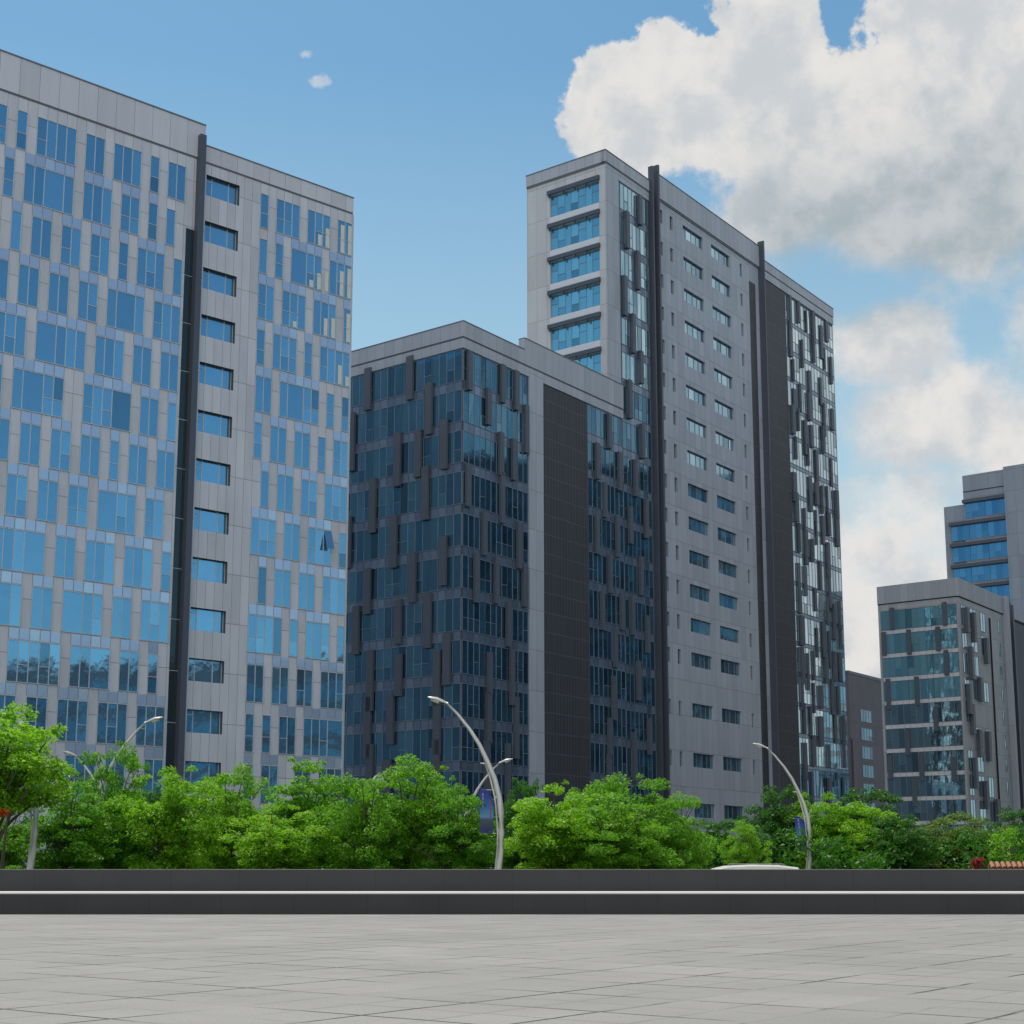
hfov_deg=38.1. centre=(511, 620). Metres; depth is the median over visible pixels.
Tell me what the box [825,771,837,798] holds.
window
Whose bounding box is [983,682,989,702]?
window
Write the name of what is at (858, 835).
tree
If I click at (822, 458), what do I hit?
window
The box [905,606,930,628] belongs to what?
window
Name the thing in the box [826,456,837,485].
window
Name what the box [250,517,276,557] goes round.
window
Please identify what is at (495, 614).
window
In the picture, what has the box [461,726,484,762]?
window
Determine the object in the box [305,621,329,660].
window
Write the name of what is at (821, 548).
window
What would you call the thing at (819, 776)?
window
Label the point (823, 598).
window
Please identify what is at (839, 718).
window
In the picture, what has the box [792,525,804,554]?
window
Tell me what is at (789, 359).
window
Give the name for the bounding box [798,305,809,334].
window
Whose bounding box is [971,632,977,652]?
window
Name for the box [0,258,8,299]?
window
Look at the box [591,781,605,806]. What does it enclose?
window
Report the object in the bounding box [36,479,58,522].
window
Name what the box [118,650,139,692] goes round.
window
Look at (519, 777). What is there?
window
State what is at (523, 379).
window
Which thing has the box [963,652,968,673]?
window
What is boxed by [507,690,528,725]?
window
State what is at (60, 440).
window
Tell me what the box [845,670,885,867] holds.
office building
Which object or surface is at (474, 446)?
window
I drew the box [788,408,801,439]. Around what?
window
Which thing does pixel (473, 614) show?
window
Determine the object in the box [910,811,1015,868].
tree
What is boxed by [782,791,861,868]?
tree
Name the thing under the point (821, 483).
window
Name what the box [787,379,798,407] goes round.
window
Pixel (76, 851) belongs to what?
tree
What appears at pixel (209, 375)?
window
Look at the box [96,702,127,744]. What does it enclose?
window
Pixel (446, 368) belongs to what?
window
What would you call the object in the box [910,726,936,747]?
window
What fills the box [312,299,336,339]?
window
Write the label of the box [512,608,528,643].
window
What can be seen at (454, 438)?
window
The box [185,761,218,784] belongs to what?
window
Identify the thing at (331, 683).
window
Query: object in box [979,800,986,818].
window
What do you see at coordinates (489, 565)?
window
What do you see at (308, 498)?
window
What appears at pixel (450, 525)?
window
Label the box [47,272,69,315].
window
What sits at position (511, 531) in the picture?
window
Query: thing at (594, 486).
window
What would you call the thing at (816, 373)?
window
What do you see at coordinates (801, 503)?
window
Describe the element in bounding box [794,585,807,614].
window
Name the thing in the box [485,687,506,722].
window
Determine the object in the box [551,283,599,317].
window
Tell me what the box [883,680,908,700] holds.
window
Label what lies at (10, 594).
window
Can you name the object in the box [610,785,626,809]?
window
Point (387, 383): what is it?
window
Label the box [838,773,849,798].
window
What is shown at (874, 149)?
sky
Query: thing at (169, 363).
window
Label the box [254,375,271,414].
window
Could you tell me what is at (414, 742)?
window
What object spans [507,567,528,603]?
window
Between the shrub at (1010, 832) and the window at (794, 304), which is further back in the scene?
the window at (794, 304)
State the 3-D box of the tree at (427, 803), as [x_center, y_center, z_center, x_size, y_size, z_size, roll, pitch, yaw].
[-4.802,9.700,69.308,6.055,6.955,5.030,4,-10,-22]
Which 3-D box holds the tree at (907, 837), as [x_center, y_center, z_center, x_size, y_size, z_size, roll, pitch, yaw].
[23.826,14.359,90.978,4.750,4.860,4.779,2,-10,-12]
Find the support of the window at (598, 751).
in the office building at (485, 582)
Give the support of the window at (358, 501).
in the office building at (485, 582)
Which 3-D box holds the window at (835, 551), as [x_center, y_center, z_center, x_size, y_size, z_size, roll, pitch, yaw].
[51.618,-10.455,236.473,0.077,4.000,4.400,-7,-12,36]
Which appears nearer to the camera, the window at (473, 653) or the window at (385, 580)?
the window at (473, 653)
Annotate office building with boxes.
[0,49,353,868]
[343,320,626,868]
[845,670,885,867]
[877,577,1023,868]
[944,464,1023,612]
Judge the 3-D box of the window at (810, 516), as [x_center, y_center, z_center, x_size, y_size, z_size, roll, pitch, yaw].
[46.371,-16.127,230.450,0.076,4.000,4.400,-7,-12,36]
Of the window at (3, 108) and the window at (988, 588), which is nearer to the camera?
the window at (3, 108)
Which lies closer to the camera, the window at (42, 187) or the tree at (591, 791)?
the tree at (591, 791)
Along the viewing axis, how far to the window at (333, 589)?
135.82 m
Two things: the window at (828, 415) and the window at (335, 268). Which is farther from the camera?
the window at (828, 415)
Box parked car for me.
[712,864,798,868]
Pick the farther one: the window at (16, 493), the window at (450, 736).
the window at (450, 736)
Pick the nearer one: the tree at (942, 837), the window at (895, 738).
the tree at (942, 837)
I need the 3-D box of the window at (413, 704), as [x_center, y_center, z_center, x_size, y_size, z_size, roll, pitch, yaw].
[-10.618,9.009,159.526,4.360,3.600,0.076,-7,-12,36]
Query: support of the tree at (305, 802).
on the road
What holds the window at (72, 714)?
in the office building at (176, 291)
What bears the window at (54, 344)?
in the office building at (176, 291)
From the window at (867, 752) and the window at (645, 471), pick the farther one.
the window at (867, 752)
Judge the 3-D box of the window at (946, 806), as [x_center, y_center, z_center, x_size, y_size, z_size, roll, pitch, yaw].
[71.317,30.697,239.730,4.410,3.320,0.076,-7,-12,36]
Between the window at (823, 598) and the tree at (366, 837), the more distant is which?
the window at (823, 598)
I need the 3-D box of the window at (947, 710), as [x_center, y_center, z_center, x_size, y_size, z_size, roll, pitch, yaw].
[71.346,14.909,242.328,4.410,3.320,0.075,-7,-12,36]
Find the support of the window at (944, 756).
in the office building at (952, 668)
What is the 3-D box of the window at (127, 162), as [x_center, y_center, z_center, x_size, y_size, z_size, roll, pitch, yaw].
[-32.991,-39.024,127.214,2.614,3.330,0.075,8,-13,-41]
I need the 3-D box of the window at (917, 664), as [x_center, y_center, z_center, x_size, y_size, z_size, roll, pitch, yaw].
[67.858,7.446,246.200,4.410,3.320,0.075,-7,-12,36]
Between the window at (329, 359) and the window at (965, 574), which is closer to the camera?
the window at (329, 359)
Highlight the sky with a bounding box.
[0,0,1023,677]
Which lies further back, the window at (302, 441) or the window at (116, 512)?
the window at (302, 441)
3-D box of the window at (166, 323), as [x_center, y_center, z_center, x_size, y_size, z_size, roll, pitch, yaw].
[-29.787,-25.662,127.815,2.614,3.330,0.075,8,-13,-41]
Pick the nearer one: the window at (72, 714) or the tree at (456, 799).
the tree at (456, 799)
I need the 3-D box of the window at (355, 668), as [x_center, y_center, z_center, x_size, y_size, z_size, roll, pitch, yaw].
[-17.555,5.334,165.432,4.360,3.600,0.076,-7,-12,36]
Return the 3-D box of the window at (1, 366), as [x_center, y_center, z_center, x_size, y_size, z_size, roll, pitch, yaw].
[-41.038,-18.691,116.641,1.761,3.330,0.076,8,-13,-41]
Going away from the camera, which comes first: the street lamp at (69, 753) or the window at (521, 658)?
the street lamp at (69, 753)
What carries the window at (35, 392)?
in the office building at (176, 291)
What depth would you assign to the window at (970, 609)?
248.11 m
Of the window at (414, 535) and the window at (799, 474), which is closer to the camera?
the window at (414, 535)
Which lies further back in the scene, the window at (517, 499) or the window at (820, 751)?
the window at (820, 751)
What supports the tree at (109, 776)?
on the road
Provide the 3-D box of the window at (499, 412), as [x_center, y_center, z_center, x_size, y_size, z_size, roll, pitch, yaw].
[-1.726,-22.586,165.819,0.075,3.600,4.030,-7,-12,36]
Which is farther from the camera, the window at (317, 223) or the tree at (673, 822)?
the window at (317, 223)
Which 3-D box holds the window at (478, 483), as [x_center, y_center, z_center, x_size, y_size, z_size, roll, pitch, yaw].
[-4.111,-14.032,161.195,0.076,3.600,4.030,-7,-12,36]
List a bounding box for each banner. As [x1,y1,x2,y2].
[480,787,495,833]
[793,817,807,850]
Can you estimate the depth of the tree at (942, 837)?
98.16 m
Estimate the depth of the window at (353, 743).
163.83 m
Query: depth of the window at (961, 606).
244.83 m
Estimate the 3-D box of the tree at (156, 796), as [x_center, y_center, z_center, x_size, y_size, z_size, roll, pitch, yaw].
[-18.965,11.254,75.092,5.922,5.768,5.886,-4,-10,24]
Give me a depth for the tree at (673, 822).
70.75 m
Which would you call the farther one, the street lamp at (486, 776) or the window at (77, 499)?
the window at (77, 499)
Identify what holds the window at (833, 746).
in the tower
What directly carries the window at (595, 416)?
in the office building at (485, 582)
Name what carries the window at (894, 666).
in the office building at (952, 668)
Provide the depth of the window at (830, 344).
243.19 m
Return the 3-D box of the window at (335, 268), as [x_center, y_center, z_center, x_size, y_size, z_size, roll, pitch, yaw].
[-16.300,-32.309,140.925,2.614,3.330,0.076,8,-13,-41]
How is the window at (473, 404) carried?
in the office building at (485, 582)
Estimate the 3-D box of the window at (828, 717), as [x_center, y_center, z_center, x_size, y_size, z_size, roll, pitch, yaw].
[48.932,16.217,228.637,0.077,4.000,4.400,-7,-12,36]
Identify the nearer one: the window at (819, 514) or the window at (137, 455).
the window at (137, 455)
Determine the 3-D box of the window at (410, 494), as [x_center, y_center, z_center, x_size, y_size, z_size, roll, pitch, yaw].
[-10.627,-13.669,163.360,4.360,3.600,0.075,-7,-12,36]
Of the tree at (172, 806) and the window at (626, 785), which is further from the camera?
the window at (626, 785)
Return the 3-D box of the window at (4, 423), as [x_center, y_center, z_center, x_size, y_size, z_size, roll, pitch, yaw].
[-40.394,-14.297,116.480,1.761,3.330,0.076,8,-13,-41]
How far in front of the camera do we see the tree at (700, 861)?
72.33 m
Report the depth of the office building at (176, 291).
126.51 m
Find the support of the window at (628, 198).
in the tower
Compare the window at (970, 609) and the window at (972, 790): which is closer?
the window at (972, 790)
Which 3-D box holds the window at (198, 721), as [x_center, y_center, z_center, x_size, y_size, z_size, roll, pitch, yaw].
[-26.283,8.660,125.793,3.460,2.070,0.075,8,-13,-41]
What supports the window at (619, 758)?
in the office building at (485, 582)
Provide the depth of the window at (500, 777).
159.76 m
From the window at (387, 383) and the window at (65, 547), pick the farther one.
the window at (387, 383)
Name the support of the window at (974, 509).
in the office building at (984, 532)
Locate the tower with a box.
[525,149,849,867]
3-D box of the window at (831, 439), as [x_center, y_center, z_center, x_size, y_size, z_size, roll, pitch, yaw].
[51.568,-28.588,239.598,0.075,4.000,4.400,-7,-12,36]
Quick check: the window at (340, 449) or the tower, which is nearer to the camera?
the window at (340, 449)
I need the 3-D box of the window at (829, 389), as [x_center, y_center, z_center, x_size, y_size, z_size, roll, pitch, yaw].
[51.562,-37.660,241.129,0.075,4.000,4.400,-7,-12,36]
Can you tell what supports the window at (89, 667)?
in the office building at (176, 291)
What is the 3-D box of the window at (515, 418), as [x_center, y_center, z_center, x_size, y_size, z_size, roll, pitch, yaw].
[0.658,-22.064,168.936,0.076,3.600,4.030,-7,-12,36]
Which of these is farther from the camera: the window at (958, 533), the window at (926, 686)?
the window at (958, 533)
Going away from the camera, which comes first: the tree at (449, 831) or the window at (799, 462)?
the tree at (449, 831)
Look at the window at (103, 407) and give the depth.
123.03 m
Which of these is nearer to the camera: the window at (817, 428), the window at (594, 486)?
the window at (594, 486)
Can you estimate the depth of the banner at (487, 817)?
65.72 m
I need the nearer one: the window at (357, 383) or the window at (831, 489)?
the window at (357, 383)
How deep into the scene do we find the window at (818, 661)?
226.96 m
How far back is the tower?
204.20 m
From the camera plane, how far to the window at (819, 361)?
238.78 m
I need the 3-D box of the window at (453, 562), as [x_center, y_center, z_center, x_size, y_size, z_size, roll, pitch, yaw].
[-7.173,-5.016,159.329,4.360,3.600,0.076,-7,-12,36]
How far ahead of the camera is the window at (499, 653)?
161.65 m
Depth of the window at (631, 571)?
186.60 m
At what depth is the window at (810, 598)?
227.93 m
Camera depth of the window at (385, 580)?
164.39 m
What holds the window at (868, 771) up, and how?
in the office building at (865, 730)
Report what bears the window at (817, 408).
in the tower
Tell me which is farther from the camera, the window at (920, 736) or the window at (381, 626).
the window at (920, 736)
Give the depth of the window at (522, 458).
168.70 m
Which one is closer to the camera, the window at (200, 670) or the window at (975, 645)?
the window at (200, 670)
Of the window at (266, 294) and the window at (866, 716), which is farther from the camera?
the window at (866, 716)
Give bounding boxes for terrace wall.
[0,869,1023,890]
[0,891,1023,913]
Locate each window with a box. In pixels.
[0,103,7,143]
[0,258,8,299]
[0,311,26,356]
[0,364,2,405]
[0,418,10,460]
[0,527,45,574]
[0,582,22,626]
[4,473,28,517]
[5,639,60,685]
[10,367,63,417]
[16,264,39,307]
[18,422,41,466]
[22,162,74,215]
[30,216,52,259]
[30,586,53,629]
[34,320,86,370]
[35,116,76,166]
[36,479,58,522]
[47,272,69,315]
[49,428,71,471]
[53,535,75,578]
[55,699,88,742]
[60,225,81,267]
[61,590,103,635]
[64,755,95,797]
[66,484,88,527]
[68,645,110,689]
[77,280,98,322]
[79,434,100,477]
[81,383,131,431]
[82,181,112,227]
[83,540,115,583]
[84,133,105,175]
[89,233,110,275]
[93,335,124,379]
[96,490,136,534]
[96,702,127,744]
[105,288,144,334]
[110,597,131,638]
[112,142,142,187]
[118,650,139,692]
[119,193,139,235]
[122,546,152,588]
[127,444,147,485]
[131,344,151,386]
[135,705,165,746]
[136,247,164,291]
[139,396,158,437]
[139,600,169,642]
[144,498,164,539]
[152,301,180,344]
[155,450,175,490]
[159,351,178,392]
[167,161,186,202]
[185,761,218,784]
[186,709,219,733]
[188,658,221,682]
[190,608,223,632]
[192,558,224,583]
[194,508,226,533]
[195,459,228,485]
[197,411,229,437]
[199,363,231,389]
[201,316,232,342]
[202,269,234,296]
[204,223,235,250]
[206,177,237,204]
[247,614,281,654]
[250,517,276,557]
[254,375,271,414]
[257,283,274,322]
[269,425,286,464]
[272,333,296,373]
[273,569,291,607]
[275,198,300,239]
[276,474,293,512]
[278,381,319,425]
[281,290,305,330]
[283,523,300,561]
[290,248,322,290]
[293,431,310,469]
[298,573,314,610]
[300,479,317,516]
[302,718,342,757]
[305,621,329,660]
[307,209,330,249]
[307,527,331,566]
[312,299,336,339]
[318,768,341,803]
[319,346,349,387]
[320,671,343,709]
[322,576,344,614]
[324,484,346,522]
[328,260,350,299]
[332,440,347,476]
[337,219,351,256]
[343,775,364,804]
[344,692,365,725]
[344,733,365,766]
[345,651,365,684]
[346,610,369,643]
[347,570,362,603]
[348,490,368,523]
[349,450,371,484]
[350,372,373,407]
[351,529,370,562]
[355,411,372,444]
[369,606,393,640]
[371,524,399,559]
[371,564,399,599]
[371,731,396,765]
[372,404,401,440]
[372,445,392,478]
[372,689,397,723]
[373,365,401,401]
[374,647,398,681]
[374,774,396,804]
[376,485,400,518]
[397,729,427,763]
[397,772,425,801]
[398,644,428,678]
[398,686,427,721]
[399,559,429,595]
[400,477,430,514]
[400,518,429,554]
[401,398,424,434]
[401,437,430,474]
[402,357,431,394]
[402,602,422,636]
[428,683,460,718]
[428,726,460,762]
[428,770,459,803]
[429,555,461,591]
[429,640,460,676]
[430,471,461,508]
[430,513,461,549]
[431,349,462,387]
[431,430,461,467]
[432,597,460,633]
[433,389,461,427]
[461,640,484,676]
[461,683,484,719]
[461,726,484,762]
[461,770,482,799]
[462,471,485,510]
[462,513,480,549]
[462,555,485,592]
[462,597,485,634]
[463,349,485,388]
[463,389,485,429]
[463,430,485,469]
[485,602,504,638]
[485,644,507,680]
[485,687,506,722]
[486,359,507,398]
[486,401,507,437]
[486,439,507,476]
[486,479,507,516]
[486,561,507,597]
[488,520,507,557]
[490,730,506,764]
[490,773,506,807]
[507,368,527,404]
[507,407,522,443]
[507,446,527,484]
[507,486,527,523]
[507,526,528,563]
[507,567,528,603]
[507,649,528,684]
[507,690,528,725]
[507,732,528,766]
[509,775,528,806]
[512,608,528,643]
[551,182,598,216]
[551,215,599,250]
[551,249,599,283]
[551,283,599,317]
[551,318,600,350]
[571,353,600,373]
[587,404,605,439]
[588,440,605,475]
[588,477,601,509]
[588,514,606,547]
[589,551,606,584]
[589,589,607,621]
[589,626,607,659]
[590,665,607,697]
[590,703,608,735]
[590,742,606,773]
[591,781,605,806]
[605,412,622,446]
[606,448,616,479]
[606,520,623,553]
[607,593,618,624]
[608,484,623,517]
[608,631,625,663]
[608,668,625,700]
[608,706,626,737]
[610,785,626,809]
[612,745,626,775]
[613,559,624,589]
[619,182,647,225]
[620,215,647,258]
[620,249,648,291]
[621,283,649,324]
[621,317,649,357]
[621,351,650,391]
[623,386,650,425]
[623,421,651,459]
[623,456,651,493]
[624,491,652,528]
[624,527,652,563]
[624,563,653,598]
[625,599,654,634]
[625,636,654,669]
[626,673,655,706]
[626,710,655,742]
[627,747,656,778]
[627,785,656,815]
[785,295,797,326]
[785,323,798,354]
[786,351,799,382]
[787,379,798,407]
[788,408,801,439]
[789,437,802,467]
[790,466,803,496]
[791,496,803,525]
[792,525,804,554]
[793,555,805,583]
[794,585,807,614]
[795,615,808,643]
[796,645,808,673]
[797,676,810,704]
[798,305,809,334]
[798,331,810,361]
[798,706,809,734]
[799,359,811,387]
[799,737,811,765]
[800,768,812,795]
[801,415,812,443]
[802,388,812,417]
[802,444,814,473]
[803,472,814,501]
[804,501,815,530]
[806,560,818,588]
[807,531,817,559]
[807,589,819,617]
[808,619,820,647]
[809,311,820,340]
[809,648,821,676]
[810,339,822,369]
[810,679,821,706]
[811,366,823,396]
[812,394,823,423]
[812,709,823,735]
[813,422,825,451]
[813,770,825,796]
[814,450,826,479]
[815,478,826,507]
[815,801,826,815]
[816,507,827,535]
[816,740,824,766]
[818,536,828,562]
[818,564,827,591]
[819,593,831,621]
[820,622,832,650]
[821,319,832,349]
[821,652,832,678]
[822,681,834,708]
[823,348,833,376]
[823,374,834,403]
[823,711,833,738]
[824,401,835,430]
[824,741,836,768]
[825,429,836,457]
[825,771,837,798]
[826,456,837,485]
[827,484,838,510]
[829,512,839,538]
[829,540,841,568]
[831,569,842,596]
[832,598,843,625]
[832,626,844,653]
[834,684,846,711]
[835,713,847,740]
[836,743,848,769]
[837,656,845,682]
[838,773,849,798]
[860,709,871,722]
[861,728,872,740]
[862,746,872,759]
[863,765,873,777]
[863,784,874,794]
[881,609,905,630]
[882,656,907,677]
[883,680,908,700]
[884,704,909,724]
[885,728,911,748]
[886,633,906,653]
[886,752,911,772]
[887,776,912,796]
[888,801,913,820]
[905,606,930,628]
[906,630,931,651]
[907,654,933,675]
[908,678,933,699]
[909,702,934,723]
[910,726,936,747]
[911,751,937,771]
[913,775,938,795]
[914,800,939,820]
[915,825,940,836]
[930,604,956,625]
[931,628,957,649]
[932,652,959,673]
[934,676,960,697]
[935,700,961,721]
[936,725,962,746]
[937,749,964,770]
[938,774,965,795]
[939,799,966,818]
[940,824,966,833]
[951,524,969,541]
[952,546,970,562]
[953,567,971,581]
[960,604,965,624]
[962,628,967,649]
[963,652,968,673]
[964,676,969,696]
[965,501,985,518]
[965,701,969,721]
[968,750,972,770]
[969,522,987,538]
[969,608,976,626]
[969,774,974,795]
[970,543,988,560]
[970,799,975,819]
[971,565,989,581]
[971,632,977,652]
[973,680,977,699]
[974,656,979,676]
[977,753,984,772]
[979,776,984,796]
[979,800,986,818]
[980,612,985,632]
[981,586,990,591]
[981,635,985,654]
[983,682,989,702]
[985,498,1004,515]
[987,519,1006,536]
[988,541,1007,557]
[988,777,994,797]
[990,562,1008,579]
[990,801,994,821]
[991,584,1009,599]
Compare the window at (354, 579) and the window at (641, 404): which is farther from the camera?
the window at (641, 404)
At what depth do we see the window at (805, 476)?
230.59 m
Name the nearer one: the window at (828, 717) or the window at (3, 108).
the window at (3, 108)
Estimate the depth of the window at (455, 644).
157.13 m
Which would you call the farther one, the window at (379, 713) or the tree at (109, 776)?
the window at (379, 713)
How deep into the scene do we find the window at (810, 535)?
230.33 m
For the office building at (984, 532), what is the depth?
307.17 m
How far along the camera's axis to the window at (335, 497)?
137.25 m
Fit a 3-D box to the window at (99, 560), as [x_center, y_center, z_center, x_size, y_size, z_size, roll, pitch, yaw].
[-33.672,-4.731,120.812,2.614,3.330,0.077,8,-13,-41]
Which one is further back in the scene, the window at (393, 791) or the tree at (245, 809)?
the window at (393, 791)
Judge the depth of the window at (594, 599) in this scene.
178.40 m
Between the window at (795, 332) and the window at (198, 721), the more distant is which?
the window at (795, 332)
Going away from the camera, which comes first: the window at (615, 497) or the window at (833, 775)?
the window at (615, 497)
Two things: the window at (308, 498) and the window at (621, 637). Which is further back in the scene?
the window at (621, 637)
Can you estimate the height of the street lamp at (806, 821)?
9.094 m
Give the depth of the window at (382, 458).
167.02 m
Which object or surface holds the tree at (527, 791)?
on the road
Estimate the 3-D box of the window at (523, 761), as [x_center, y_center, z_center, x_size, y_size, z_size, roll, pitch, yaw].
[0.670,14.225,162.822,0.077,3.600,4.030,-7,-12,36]
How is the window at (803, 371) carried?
in the tower
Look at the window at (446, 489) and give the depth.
160.82 m
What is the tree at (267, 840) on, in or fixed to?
on the road
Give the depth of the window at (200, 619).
127.31 m
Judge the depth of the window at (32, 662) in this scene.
116.12 m
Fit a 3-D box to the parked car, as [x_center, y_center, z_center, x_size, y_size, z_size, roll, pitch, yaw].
[9.926,11.291,63.507,5.298,1.696,1.824,0,-10,0]
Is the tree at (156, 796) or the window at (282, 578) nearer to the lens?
the tree at (156, 796)
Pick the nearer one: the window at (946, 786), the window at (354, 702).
the window at (354, 702)
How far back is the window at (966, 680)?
242.78 m
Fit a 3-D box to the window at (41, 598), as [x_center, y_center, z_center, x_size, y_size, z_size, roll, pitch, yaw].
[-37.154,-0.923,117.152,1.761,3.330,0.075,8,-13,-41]
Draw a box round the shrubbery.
[17,825,1023,868]
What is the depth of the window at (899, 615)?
249.87 m
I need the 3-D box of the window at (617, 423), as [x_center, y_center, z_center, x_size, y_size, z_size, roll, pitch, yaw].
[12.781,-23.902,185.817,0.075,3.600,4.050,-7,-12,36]
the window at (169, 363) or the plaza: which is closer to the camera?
the plaza
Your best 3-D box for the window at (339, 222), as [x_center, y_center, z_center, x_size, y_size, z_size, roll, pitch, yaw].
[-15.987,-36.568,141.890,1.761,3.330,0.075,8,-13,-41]
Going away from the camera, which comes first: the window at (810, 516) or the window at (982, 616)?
the window at (810, 516)
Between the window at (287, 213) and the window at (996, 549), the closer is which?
the window at (287, 213)
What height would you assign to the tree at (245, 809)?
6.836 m
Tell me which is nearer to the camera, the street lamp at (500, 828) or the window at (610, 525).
the street lamp at (500, 828)
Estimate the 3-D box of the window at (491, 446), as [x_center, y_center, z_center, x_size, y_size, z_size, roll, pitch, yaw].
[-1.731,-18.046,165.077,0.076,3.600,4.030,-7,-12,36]
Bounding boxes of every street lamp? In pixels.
[1,717,38,868]
[62,751,103,798]
[92,717,162,816]
[428,697,503,868]
[464,758,511,815]
[752,743,811,868]
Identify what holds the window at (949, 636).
in the office building at (952, 668)
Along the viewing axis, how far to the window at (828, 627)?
231.26 m
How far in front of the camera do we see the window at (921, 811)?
242.36 m
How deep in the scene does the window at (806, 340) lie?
235.42 m
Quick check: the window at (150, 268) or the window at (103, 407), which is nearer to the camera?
the window at (103, 407)
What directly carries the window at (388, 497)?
in the office building at (485, 582)
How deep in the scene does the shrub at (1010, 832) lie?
69.20 m
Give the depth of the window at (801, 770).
219.49 m
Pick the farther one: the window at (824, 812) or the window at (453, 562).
the window at (824, 812)
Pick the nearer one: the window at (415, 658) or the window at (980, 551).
the window at (415, 658)
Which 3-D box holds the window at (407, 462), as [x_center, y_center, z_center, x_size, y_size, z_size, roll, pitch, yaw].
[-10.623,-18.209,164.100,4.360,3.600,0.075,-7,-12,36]
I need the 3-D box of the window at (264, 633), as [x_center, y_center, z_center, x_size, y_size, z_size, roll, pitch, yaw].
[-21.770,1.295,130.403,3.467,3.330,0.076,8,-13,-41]
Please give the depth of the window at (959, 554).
310.40 m
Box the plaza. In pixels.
[0,914,1023,1023]
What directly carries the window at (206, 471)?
in the office building at (176, 291)
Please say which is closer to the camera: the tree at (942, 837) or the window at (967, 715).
the tree at (942, 837)
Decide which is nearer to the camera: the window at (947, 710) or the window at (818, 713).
the window at (818, 713)
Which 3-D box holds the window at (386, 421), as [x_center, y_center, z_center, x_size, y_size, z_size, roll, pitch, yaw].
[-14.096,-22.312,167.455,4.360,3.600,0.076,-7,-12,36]
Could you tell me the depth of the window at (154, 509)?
124.67 m
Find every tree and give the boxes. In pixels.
[0,701,79,841]
[0,780,125,868]
[0,805,46,868]
[56,740,151,868]
[91,786,186,868]
[104,765,241,868]
[160,775,237,868]
[189,762,273,868]
[217,802,341,868]
[261,756,376,868]
[296,772,417,868]
[296,779,374,868]
[347,753,476,868]
[392,782,505,868]
[404,775,478,868]
[461,808,515,868]
[494,777,547,868]
[495,783,634,868]
[529,779,621,861]
[549,792,684,868]
[587,771,688,868]
[640,791,718,868]
[682,818,782,868]
[716,820,772,864]
[737,784,817,868]
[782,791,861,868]
[813,801,913,868]
[827,786,919,868]
[863,814,938,868]
[906,816,987,868]
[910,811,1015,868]
[984,807,1023,856]
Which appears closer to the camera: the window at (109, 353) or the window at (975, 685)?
the window at (109, 353)
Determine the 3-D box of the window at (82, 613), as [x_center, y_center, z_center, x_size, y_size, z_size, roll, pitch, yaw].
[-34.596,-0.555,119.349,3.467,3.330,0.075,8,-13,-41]
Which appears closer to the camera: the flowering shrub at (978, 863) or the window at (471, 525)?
the flowering shrub at (978, 863)
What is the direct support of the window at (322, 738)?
in the office building at (176, 291)
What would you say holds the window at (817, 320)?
in the tower
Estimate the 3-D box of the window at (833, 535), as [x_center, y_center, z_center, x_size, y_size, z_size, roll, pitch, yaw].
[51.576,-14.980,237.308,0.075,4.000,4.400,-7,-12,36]
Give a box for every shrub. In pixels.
[0,808,10,868]
[970,857,985,868]
[986,827,1022,863]
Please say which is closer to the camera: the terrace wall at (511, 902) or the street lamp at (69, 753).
the terrace wall at (511, 902)
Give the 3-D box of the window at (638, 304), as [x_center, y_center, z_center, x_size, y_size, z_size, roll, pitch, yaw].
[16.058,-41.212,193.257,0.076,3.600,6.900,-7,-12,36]
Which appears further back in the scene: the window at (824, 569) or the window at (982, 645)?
the window at (982, 645)
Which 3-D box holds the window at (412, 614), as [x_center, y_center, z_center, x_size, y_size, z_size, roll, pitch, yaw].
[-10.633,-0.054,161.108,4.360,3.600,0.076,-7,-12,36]
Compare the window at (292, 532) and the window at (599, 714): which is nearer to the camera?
the window at (292, 532)
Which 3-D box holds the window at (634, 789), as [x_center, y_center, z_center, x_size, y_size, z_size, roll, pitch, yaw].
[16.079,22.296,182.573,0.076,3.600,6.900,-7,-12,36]
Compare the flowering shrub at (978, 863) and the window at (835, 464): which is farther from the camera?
the window at (835, 464)
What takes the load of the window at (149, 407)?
in the office building at (176, 291)
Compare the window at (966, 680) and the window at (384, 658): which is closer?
the window at (384, 658)
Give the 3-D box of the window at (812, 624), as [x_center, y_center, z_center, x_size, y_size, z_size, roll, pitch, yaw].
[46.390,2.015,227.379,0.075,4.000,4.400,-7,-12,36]
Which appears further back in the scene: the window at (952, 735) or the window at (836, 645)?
the window at (952, 735)
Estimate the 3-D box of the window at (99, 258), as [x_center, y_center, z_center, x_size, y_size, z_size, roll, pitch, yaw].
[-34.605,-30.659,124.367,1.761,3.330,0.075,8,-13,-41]
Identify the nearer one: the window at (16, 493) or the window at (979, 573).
the window at (16, 493)
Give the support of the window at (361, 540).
in the office building at (485, 582)
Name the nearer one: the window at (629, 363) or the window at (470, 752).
the window at (470, 752)
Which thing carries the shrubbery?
on the ground
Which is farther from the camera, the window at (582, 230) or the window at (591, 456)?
the window at (582, 230)
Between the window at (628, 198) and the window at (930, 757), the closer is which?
the window at (628, 198)
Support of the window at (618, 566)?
in the office building at (485, 582)
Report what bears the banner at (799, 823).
attached to the street lamp at (806, 821)
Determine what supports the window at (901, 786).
in the office building at (952, 668)
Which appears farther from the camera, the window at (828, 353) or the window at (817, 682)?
the window at (828, 353)
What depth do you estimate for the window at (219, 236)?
133.10 m
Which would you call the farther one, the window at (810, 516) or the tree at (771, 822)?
the window at (810, 516)
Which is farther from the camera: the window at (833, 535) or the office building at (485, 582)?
the window at (833, 535)

